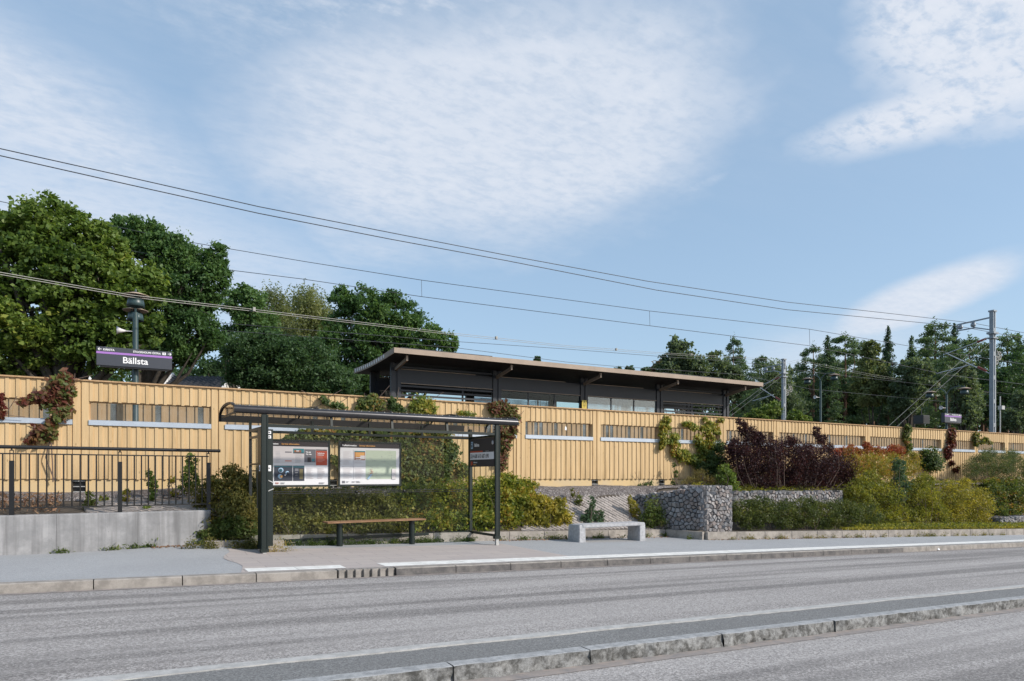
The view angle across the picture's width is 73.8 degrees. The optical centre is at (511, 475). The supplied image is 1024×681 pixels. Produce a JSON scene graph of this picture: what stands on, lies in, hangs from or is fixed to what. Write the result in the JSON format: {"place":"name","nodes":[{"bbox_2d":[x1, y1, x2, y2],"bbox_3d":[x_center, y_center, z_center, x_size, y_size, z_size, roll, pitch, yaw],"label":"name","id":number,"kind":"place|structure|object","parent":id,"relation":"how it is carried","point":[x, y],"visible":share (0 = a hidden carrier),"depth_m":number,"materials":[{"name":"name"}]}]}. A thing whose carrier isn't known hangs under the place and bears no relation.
{"place":"outdoors","nodes":[
{"label":"outdoors","id":0,"kind":"place"},
{"bbox_2d":[0,501,86,514],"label":"planting bed","id":1,"kind":"object","parent":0,"point":[64,510],"visible":0.08,"depth_m":12.07,"materials":[{"name":"soil"}]},
{"bbox_2d":[0,491,65,513],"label":"dry litter","id":2,"kind":"object","parent":1,"relation":"on","point":[50,497],"visible":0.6,"depth_m":11.76,"materials":[{"name":"brown plant"}]},
{"bbox_2d":[177,452,200,495],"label":"young shoot","id":3,"kind":"object","parent":1,"relation":"on","point":[192,472],"visible":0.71,"depth_m":13.57,"materials":[{"name":"green plant"}]},
{"bbox_2d":[164,373,239,387],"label":"house","id":4,"kind":"structure","parent":0,"point":[206,381],"depth_m":38.31,"materials":[{"name":"grey"}]},
{"bbox_2d":[82,494,663,530],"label":"slope paving","id":5,"kind":"structure","parent":0,"point":[618,512],"depth_m":17.43,"materials":[{"name":"grey stone"}]},
{"bbox_2d":[224,544,573,572],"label":"stop paving","id":6,"kind":"structure","parent":0,"point":[358,557],"depth_m":12.16,"materials":[{"name":"grey concrete"}]},
{"bbox_2d":[0,547,1023,680],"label":"road","id":7,"kind":"structure","parent":0,"point":[57,636],"depth_m":7.26,"materials":[{"name":"grey asphalt"}]},
{"bbox_2d":[0,574,255,593],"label":"kerb","id":8,"kind":"structure","parent":7,"relation":"on","point":[69,586],"depth_m":8.66,"materials":[{"name":"concrete"}]},
{"bbox_2d":[256,571,336,581],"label":"kerb","id":9,"kind":"structure","parent":7,"relation":"on","point":[294,576],"depth_m":9.69,"materials":[{"name":"concrete"}]},
{"bbox_2d":[60,584,1023,680],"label":"island kerb","id":10,"kind":"structure","parent":7,"relation":"on","point":[137,675],"depth_m":5.62,"materials":[{"name":"stone"}]},
{"bbox_2d":[394,548,902,575],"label":"kerb","id":11,"kind":"structure","parent":7,"relation":"on","point":[453,569],"depth_m":12.49,"materials":[{"name":"grey concrete"}]},
{"bbox_2d":[284,596,1023,680],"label":"island kerb top","id":12,"kind":"structure","parent":7,"relation":"on","point":[480,660],"depth_m":5.65,"materials":[{"name":"stone"}]},
{"bbox_2d":[333,599,1023,680],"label":"island kerb","id":13,"kind":"structure","parent":7,"relation":"on","point":[492,669],"depth_m":5.87,"materials":[{"name":"stone"}]},
{"bbox_2d":[462,607,1023,680],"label":"gutter dirt","id":14,"kind":"structure","parent":7,"relation":"on","point":[538,673],"depth_m":6.10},
{"bbox_2d":[903,543,1023,551],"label":"kerb","id":15,"kind":"structure","parent":7,"relation":"on","point":[914,549],"depth_m":18.00,"materials":[{"name":"concrete"}]},
{"bbox_2d":[0,535,1023,581],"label":"pavement","id":16,"kind":"structure","parent":0,"point":[149,561],"depth_m":11.90,"materials":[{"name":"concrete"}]},
{"bbox_2d":[0,510,210,554],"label":"retaining wall","id":17,"kind":"structure","parent":16,"relation":"on","point":[21,534],"depth_m":11.59,"materials":[{"name":"concrete"}]},
{"bbox_2d":[0,445,220,514],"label":"railing","id":18,"kind":"object","parent":17,"relation":"on","point":[11,508],"visible":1,"depth_m":11.80,"materials":[{"name":"black metal"}]},
{"bbox_2d":[0,572,255,584],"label":"kerb top","id":19,"kind":"structure","parent":16,"relation":"on","point":[118,578],"depth_m":8.70,"materials":[{"name":"concrete"}]},
{"bbox_2d":[180,532,257,548],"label":"weeds","id":20,"kind":"object","parent":16,"relation":"on","point":[248,544],"visible":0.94,"depth_m":12.31,"materials":[{"name":"green plant"}]},
{"bbox_2d":[336,567,393,577],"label":"grooved kerb","id":21,"kind":"structure","parent":16,"relation":"on","point":[364,572],"depth_m":10.20,"materials":[{"name":"concrete"}]},
{"bbox_2d":[257,533,477,545],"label":"weeds","id":22,"kind":"object","parent":16,"relation":"on","point":[395,541],"visible":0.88,"depth_m":14.30,"materials":[{"name":"green plant"}]},
{"bbox_2d":[219,402,518,553],"bbox_3d":[-2.689,0.102,13.969,5.942,2.835,1.430,0,0,-32],"label":"bus shelter","id":23,"kind":"object","parent":16,"relation":"on","point":[290,463],"visible":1,"depth_m":13.83,"materials":[{"name":"black metal"}]},
{"bbox_2d":[322,518,425,545],"bbox_3d":[-2.813,1.195,14.092,2.120,0.560,0.350,0,0,-32],"label":"shelter bench","id":24,"kind":"object","parent":16,"relation":"on","point":[339,533],"visible":0.88,"depth_m":13.91,"materials":[{"name":"brown wood"}]},
{"bbox_2d":[252,529,703,543],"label":"edging wall","id":25,"kind":"structure","parent":16,"relation":"on","point":[511,535],"depth_m":16.17,"materials":[{"name":"concrete"}]},
{"bbox_2d":[568,521,645,541],"bbox_3d":[2.331,1.408,16.688,2.004,0.505,0.503,0,0,-29],"label":"concrete bench","id":26,"kind":"object","parent":16,"relation":"on","point":[576,531],"visible":0.87,"depth_m":16.47,"materials":[{"name":"grey concrete"}]},
{"bbox_2d":[393,547,902,568],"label":"kerb top","id":27,"kind":"structure","parent":16,"relation":"on","point":[447,565],"depth_m":12.54,"materials":[{"name":"concrete"}]},
{"bbox_2d":[378,540,1023,565],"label":"white strip","id":28,"kind":"object","parent":16,"relation":"on","point":[585,557],"visible":1,"depth_m":13.45,"materials":[{"name":"white paint"}]},
{"bbox_2d":[705,529,1023,539],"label":"edging wall","id":29,"kind":"structure","parent":16,"relation":"on","point":[789,534],"depth_m":20.00,"materials":[{"name":"concrete"}]},
{"bbox_2d":[0,0,1023,430],"label":"sky","id":30,"kind":"structure","parent":0,"point":[868,155],"materials":[{"name":"blue"}]},
{"bbox_2d":[125,587,1023,680],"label":"island","id":31,"kind":"structure","parent":0,"point":[300,670],"depth_m":5.67,"materials":[{"name":"concrete"}]},
{"bbox_2d":[131,250,1023,384],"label":"overhead wire","id":32,"kind":"object","parent":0,"point":[583,317],"visible":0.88,"depth_m":31.44,"materials":[{"name":"grey metal"}]},
{"bbox_2d":[212,484,1023,534],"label":"embankment","id":33,"kind":"structure","parent":0,"point":[736,528],"depth_m":19.76,"materials":[{"name":"stone"}]},
{"bbox_2d":[185,462,257,539],"bbox_3d":[-5.443,0.499,13.033,1.475,1.542,1.127,0,0,-29],"label":"shrub","id":34,"kind":"object","parent":33,"relation":"on","point":[232,492],"visible":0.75,"depth_m":12.98,"materials":[{"name":"green plant"}]},
{"bbox_2d":[194,514,257,539],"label":"shrub","id":35,"kind":"object","parent":33,"relation":"on","point":[219,529],"visible":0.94,"depth_m":12.65,"materials":[{"name":"green plant"}]},
{"bbox_2d":[247,483,419,540],"bbox_3d":[-3.764,0.804,14.634,3.674,1.357,1.365,0,0,-29],"label":"hedge bush","id":36,"kind":"object","parent":33,"relation":"on","point":[339,507],"visible":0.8,"depth_m":14.46,"materials":[{"name":"green plant"}]},
{"bbox_2d":[252,486,490,532],"bbox_3d":[-3.159,0.741,15.349,5.857,1.066,1.376,0,0,-29],"label":"ground cover","id":37,"kind":"object","parent":33,"relation":"on","point":[331,491],"visible":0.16,"depth_m":15.37,"materials":[{"name":"green plant"}]},
{"bbox_2d":[387,469,521,532],"bbox_3d":[-1.234,0.667,16.140,3.573,1.701,1.486,0,0,-29],"label":"bramble bush","id":38,"kind":"object","parent":33,"relation":"on","point":[432,506],"visible":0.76,"depth_m":15.86,"materials":[{"name":"green plant"}]},
{"bbox_2d":[0,482,982,500],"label":"gravel strip","id":39,"kind":"object","parent":33,"relation":"on","point":[595,491],"visible":0.18,"depth_m":18.19,"materials":[{"name":"gravel"}]},
{"bbox_2d":[0,375,1023,491],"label":"timber fence","id":40,"kind":"object","parent":33,"relation":"on","point":[594,457],"visible":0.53,"depth_m":15.81,"materials":[{"name":"paint"}]},
{"bbox_2d":[14,367,91,481],"bbox_3d":[-9.011,-1.018,13.425,1.293,2.294,0.350,0,0,-29],"label":"climbing plant","id":41,"kind":"object","parent":40,"relation":"attached to","point":[56,392],"visible":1,"depth_m":13.39,"materials":[{"name":"red plant"}]},
{"bbox_2d":[354,385,389,411],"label":"climbing plant","id":42,"kind":"object","parent":40,"relation":"attached to","point":[372,402],"visible":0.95,"depth_m":16.48,"materials":[{"name":"green plant"}]},
{"bbox_2d":[283,419,467,488],"bbox_3d":[-3.110,-0.450,16.641,4.753,1.894,0.449,0,0,-29],"label":"climbing plant","id":43,"kind":"object","parent":40,"relation":"attached to","point":[428,462],"visible":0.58,"depth_m":17.09,"materials":[{"name":"green plant"}]},
{"bbox_2d":[408,392,441,414],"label":"climbing plant","id":44,"kind":"object","parent":40,"relation":"attached to","point":[421,404],"visible":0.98,"depth_m":17.14,"materials":[{"name":"green plant"}]},
{"bbox_2d":[486,398,522,471],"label":"climbing plant","id":45,"kind":"object","parent":40,"relation":"attached to","point":[498,408],"visible":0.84,"depth_m":18.30,"materials":[{"name":"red plant"}]},
{"bbox_2d":[657,415,724,481],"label":"climbing plant","id":46,"kind":"object","parent":40,"relation":"attached to","point":[701,444],"visible":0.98,"depth_m":21.60,"materials":[{"name":"green plant"}]},
{"bbox_2d":[695,438,732,480],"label":"climbing plant","id":47,"kind":"object","parent":40,"relation":"attached to","point":[713,461],"visible":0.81,"depth_m":21.81,"materials":[{"name":"green plant"}]},
{"bbox_2d":[918,445,945,473],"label":"climbing plant","id":48,"kind":"object","parent":40,"relation":"attached to","point":[932,461],"visible":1,"depth_m":27.63,"materials":[{"name":"green plant"}]},
{"bbox_2d":[485,476,543,529],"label":"bramble bush","id":49,"kind":"object","parent":33,"relation":"on","point":[526,488],"visible":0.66,"depth_m":16.64,"materials":[{"name":"green plant"}]},
{"bbox_2d":[514,492,574,527],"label":"yellow bush","id":50,"kind":"object","parent":33,"relation":"on","point":[556,510],"visible":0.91,"depth_m":16.94,"materials":[{"name":"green plant"}]},
{"bbox_2d":[638,493,669,528],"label":"bush","id":51,"kind":"object","parent":33,"relation":"on","point":[651,514],"visible":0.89,"depth_m":18.40,"materials":[{"name":"green plant"}]},
{"bbox_2d":[629,485,707,534],"bbox_3d":[4.272,0.920,18.911,2.496,1.320,0.684,0,0,37],"label":"gabion","id":52,"kind":"object","parent":33,"relation":"on","point":[684,508],"visible":0.59,"depth_m":18.36,"materials":[{"name":"grey stone"}]},
{"bbox_2d":[679,485,732,533],"bbox_3d":[5.276,0.909,18.612,1.071,1.299,1.139,0,0,-29],"label":"gabion","id":53,"kind":"object","parent":33,"relation":"on","point":[718,508],"visible":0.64,"depth_m":18.18,"materials":[{"name":"grey stone"}]},
{"bbox_2d":[715,462,740,490],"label":"shrub","id":54,"kind":"object","parent":33,"relation":"on","point":[726,477],"visible":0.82,"depth_m":20.55,"materials":[{"name":"green plant"}]},
{"bbox_2d":[731,490,842,511],"bbox_3d":[7.978,0.845,21.349,6.450,0.810,0.771,0,0,-28],"label":"gabion","id":55,"kind":"object","parent":33,"relation":"on","point":[778,495],"visible":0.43,"depth_m":21.36,"materials":[{"name":"grey stone"}]},
{"bbox_2d":[720,417,864,488],"bbox_3d":[9.328,-0.645,22.462,6.366,2.343,1.530,0,0,-29],"label":"purple bush","id":56,"kind":"object","parent":33,"relation":"on","point":[807,466],"visible":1,"depth_m":21.95,"materials":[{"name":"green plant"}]},
{"bbox_2d":[732,494,885,530],"bbox_3d":[8.986,1.183,20.493,6.640,1.334,0.973,0,0,-29],"label":"hedge","id":57,"kind":"object","parent":33,"relation":"on","point":[813,508],"visible":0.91,"depth_m":20.18,"materials":[{"name":"green plant"}]},
{"bbox_2d":[692,479,1023,529],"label":"ground cover","id":58,"kind":"object","parent":33,"relation":"on","point":[933,523],"visible":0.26,"depth_m":22.70,"materials":[{"name":"green plant"}]},
{"bbox_2d":[831,441,906,458],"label":"sumac bush","id":59,"kind":"object","parent":33,"relation":"on","point":[850,448],"visible":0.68,"depth_m":24.77,"materials":[{"name":"red plant"}]},
{"bbox_2d":[841,469,912,524],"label":"wild bush","id":60,"kind":"object","parent":33,"relation":"on","point":[866,487],"visible":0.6,"depth_m":23.04,"materials":[{"name":"green plant"}]},
{"bbox_2d":[840,449,923,486],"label":"sumac bush","id":61,"kind":"object","parent":33,"relation":"on","point":[883,470],"visible":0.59,"depth_m":24.58,"materials":[{"name":"green plant"}]},
{"bbox_2d":[888,457,914,504],"bbox_3d":[13.490,0.195,23.750,1.009,1.700,0.677,0,0,-29],"label":"sapling","id":62,"kind":"object","parent":33,"relation":"on","point":[897,464],"visible":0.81,"depth_m":23.66,"materials":[{"name":"green plant"}]},
{"bbox_2d":[901,471,953,523],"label":"wild bush","id":63,"kind":"object","parent":33,"relation":"on","point":[938,512],"visible":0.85,"depth_m":24.17,"materials":[{"name":"green plant"}]},
{"bbox_2d":[839,525,1023,529],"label":"ground cover","id":64,"kind":"object","parent":33,"relation":"on","point":[920,528],"visible":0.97,"depth_m":21.74,"materials":[{"name":"green plant"}]},
{"bbox_2d":[932,477,1000,523],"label":"wild bush","id":65,"kind":"object","parent":33,"relation":"on","point":[970,497],"visible":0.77,"depth_m":25.42,"materials":[{"name":"green plant"}]},
{"bbox_2d":[957,447,1023,482],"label":"willow bush","id":66,"kind":"object","parent":33,"relation":"on","point":[1002,467],"visible":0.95,"depth_m":28.70,"materials":[{"name":"green plant"}]},
{"bbox_2d":[980,472,1023,516],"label":"bush","id":67,"kind":"object","parent":33,"relation":"on","point":[1013,489],"visible":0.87,"depth_m":27.70,"materials":[{"name":"green plant"}]},
{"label":"terrain","id":68,"kind":"structure","parent":0,"visible":0},
{"bbox_2d":[0,188,170,380],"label":"maple tree","id":69,"kind":"object","parent":68,"relation":"on","point":[58,332],"visible":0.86,"depth_m":20.91,"materials":[{"name":"green plant"}]},
{"bbox_2d":[117,289,149,420],"bbox_3d":[-8.981,-1.953,16.174,0.675,4.606,2.170,0,0,-29],"label":"platform lamp","id":70,"kind":"object","parent":68,"relation":"on","point":[135,310],"visible":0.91,"depth_m":16.14,"materials":[{"name":"grey metal"}]},
{"bbox_2d":[96,346,171,371],"bbox_3d":[-8.866,-2.735,16.052,1.550,0.460,0.165,0,0,-29],"label":"name sign","id":71,"kind":"object","parent":70,"relation":"attached to","point":[124,358],"visible":1,"depth_m":15.97,"materials":[{"name":"grey"}]},
{"bbox_2d":[109,213,233,384],"bbox_3d":[-13.569,-5.018,26.923,5.114,10.641,2.712,0,0,4],"label":"oak tree","id":72,"kind":"object","parent":68,"relation":"on","point":[185,268],"visible":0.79,"depth_m":26.59,"materials":[{"name":"green plant"}]},
{"bbox_2d":[176,352,224,376],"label":"round tree","id":73,"kind":"object","parent":68,"relation":"on","point":[206,368],"visible":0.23,"depth_m":43.20,"materials":[{"name":"green plant"}]},
{"bbox_2d":[217,281,284,387],"bbox_3d":[-14.639,-5.243,38.022,3.767,11.088,2.611,0,0,-3],"label":"ash tree","id":74,"kind":"object","parent":68,"relation":"on","point":[244,295],"visible":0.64,"depth_m":37.39,"materials":[{"name":"green plant"}]},
{"bbox_2d":[249,279,310,364],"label":"birch tree","id":75,"kind":"object","parent":68,"relation":"on","point":[286,321],"visible":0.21,"depth_m":43.64,"materials":[{"name":"green plant"}]},
{"bbox_2d":[214,327,363,394],"bbox_3d":[-10.052,-3.214,30.988,6.548,7.034,3.784,0,0,-10],"label":"lime tree","id":76,"kind":"object","parent":68,"relation":"on","point":[273,362],"visible":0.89,"depth_m":30.14,"materials":[{"name":"green plant"}]},
{"bbox_2d":[280,278,338,366],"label":"birch tree","id":77,"kind":"object","parent":68,"relation":"on","point":[304,304],"visible":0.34,"depth_m":45.19,"materials":[{"name":"green plant"}]},
{"bbox_2d":[314,280,459,397],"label":"oak tree","id":78,"kind":"object","parent":68,"relation":"on","point":[377,310],"visible":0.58,"depth_m":41.30,"materials":[{"name":"green plant"}]},
{"bbox_2d":[2,399,1023,450],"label":"platform wall","id":79,"kind":"structure","parent":68,"relation":"on","point":[123,412],"depth_m":21.14,"materials":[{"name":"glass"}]},
{"bbox_2d":[354,347,762,416],"bbox_3d":[2.228,-1.748,24.416,14.878,4.195,3.960,0,0,-29],"label":"platform canopy","id":80,"kind":"object","parent":68,"relation":"on","point":[469,377],"visible":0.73,"depth_m":22.85,"materials":[{"name":"brown"}]},
{"bbox_2d":[653,333,714,414],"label":"aspen tree","id":81,"kind":"object","parent":68,"relation":"on","point":[670,363],"visible":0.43,"depth_m":65.30,"materials":[{"name":"green plant"}]},
{"bbox_2d":[703,349,758,416],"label":"aspen tree","id":82,"kind":"object","parent":68,"relation":"on","point":[720,368],"visible":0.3,"depth_m":67.30,"materials":[{"name":"green plant"}]},
{"bbox_2d":[717,334,753,416],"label":"pine tree","id":83,"kind":"object","parent":68,"relation":"on","point":[729,348],"visible":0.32,"depth_m":71.51,"materials":[{"name":"green plant"}]},
{"bbox_2d":[735,354,770,417],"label":"pine tree","id":84,"kind":"object","parent":68,"relation":"on","point":[758,360],"visible":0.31,"depth_m":59.69,"materials":[{"name":"green plant"}]},
{"bbox_2d":[742,400,784,419],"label":"shrub","id":85,"kind":"object","parent":68,"relation":"on","point":[772,409],"visible":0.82,"depth_m":35.70,"materials":[{"name":"green plant"}]},
{"bbox_2d":[753,358,792,419],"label":"line mast","id":86,"kind":"object","parent":68,"relation":"on","point":[783,376],"visible":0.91,"depth_m":50.01,"materials":[{"name":"metal"}]},
{"bbox_2d":[0,274,996,395],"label":"overhead wire","id":87,"kind":"object","parent":86,"relation":"attached to","point":[347,322],"visible":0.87,"depth_m":18.98,"materials":[{"name":"grey metal"}]},
{"bbox_2d":[0,272,1003,394],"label":"overhead wire","id":88,"kind":"object","parent":86,"relation":"attached to","point":[254,309],"visible":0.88,"depth_m":18.90,"materials":[{"name":"grey metal"}]},
{"bbox_2d":[742,358,811,419],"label":"birch tree","id":89,"kind":"object","parent":68,"relation":"on","point":[792,400],"visible":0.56,"depth_m":55.22,"materials":[{"name":"green plant"}]},
{"bbox_2d":[791,340,846,422],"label":"pine tree","id":90,"kind":"object","parent":68,"relation":"on","point":[799,382],"visible":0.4,"depth_m":69.97,"materials":[{"name":"green plant"}]},
{"bbox_2d":[807,335,846,423],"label":"spruce tree","id":91,"kind":"object","parent":68,"relation":"on","point":[829,403],"visible":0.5,"depth_m":65.72,"materials":[{"name":"green plant"}]},
{"bbox_2d":[789,371,874,423],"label":"broadleaf tree","id":92,"kind":"object","parent":68,"relation":"on","point":[850,402],"visible":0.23,"depth_m":73.14,"materials":[{"name":"green plant"}]},
{"bbox_2d":[804,331,877,423],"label":"pine tree","id":93,"kind":"object","parent":68,"relation":"on","point":[847,377],"visible":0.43,"depth_m":71.28,"materials":[{"name":"green plant"}]},
{"bbox_2d":[846,339,894,424],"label":"birch tree","id":94,"kind":"object","parent":68,"relation":"on","point":[873,387],"visible":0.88,"depth_m":59.42,"materials":[{"name":"green plant"}]},
{"bbox_2d":[871,325,901,426],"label":"spruce tree","id":95,"kind":"object","parent":68,"relation":"on","point":[886,352],"visible":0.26,"depth_m":67.80,"materials":[{"name":"green plant"}]},
{"bbox_2d":[885,356,940,427],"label":"round tree","id":96,"kind":"object","parent":68,"relation":"on","point":[896,404],"visible":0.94,"depth_m":57.29,"materials":[{"name":"green plant"}]},
{"bbox_2d":[889,316,980,429],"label":"pine tree","id":97,"kind":"object","parent":68,"relation":"on","point":[931,342],"visible":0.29,"depth_m":69.47,"materials":[{"name":"green plant"}]},
{"bbox_2d":[917,344,985,428],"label":"pine tree","id":98,"kind":"object","parent":68,"relation":"on","point":[927,409],"visible":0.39,"depth_m":63.52,"materials":[{"name":"green plant"}]},
{"bbox_2d":[941,359,987,430],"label":"willow tree","id":99,"kind":"object","parent":68,"relation":"on","point":[966,406],"visible":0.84,"depth_m":51.59,"materials":[{"name":"green plant"}]},
{"bbox_2d":[937,331,996,430],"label":"pine tree","id":100,"kind":"object","parent":68,"relation":"on","point":[970,351],"visible":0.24,"depth_m":77.41,"materials":[{"name":"green plant"}]},
{"bbox_2d":[937,310,1001,431],"bbox_3d":[25.013,-4.175,37.311,1.296,9.050,3.033,0,0,-29],"label":"line mast","id":101,"kind":"object","parent":68,"relation":"on","point":[994,359],"visible":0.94,"depth_m":35.92,"materials":[{"name":"metal"}]},
{"bbox_2d":[0,201,1020,363],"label":"overhead wire","id":102,"kind":"object","parent":101,"relation":"attached to","point":[548,297],"visible":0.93,"depth_m":30.95,"materials":[{"name":"grey metal"}]},
{"bbox_2d":[0,155,1023,338],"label":"overhead wire","id":103,"kind":"object","parent":101,"relation":"attached to","point":[430,246],"visible":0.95,"depth_m":21.52,"materials":[{"name":"grey metal"}]},
{"bbox_2d":[0,148,1023,332],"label":"overhead wire","id":104,"kind":"object","parent":101,"relation":"attached to","point":[432,240],"visible":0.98,"depth_m":20.88,"materials":[{"name":"grey metal"}]},
{"bbox_2d":[975,328,1023,433],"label":"pine tree","id":105,"kind":"object","parent":68,"relation":"on","point":[1007,342],"visible":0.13,"depth_m":75.54,"materials":[{"name":"green plant"}]},
{"bbox_2d":[977,349,1023,433],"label":"broadleaf tree","id":106,"kind":"object","parent":68,"relation":"on","point":[1003,375],"visible":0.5,"depth_m":65.49,"materials":[{"name":"green plant"}]},
{"bbox_2d":[996,389,1023,433],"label":"sapling","id":107,"kind":"object","parent":68,"relation":"on","point":[1017,422],"visible":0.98,"depth_m":43.74,"materials":[{"name":"green plant"}]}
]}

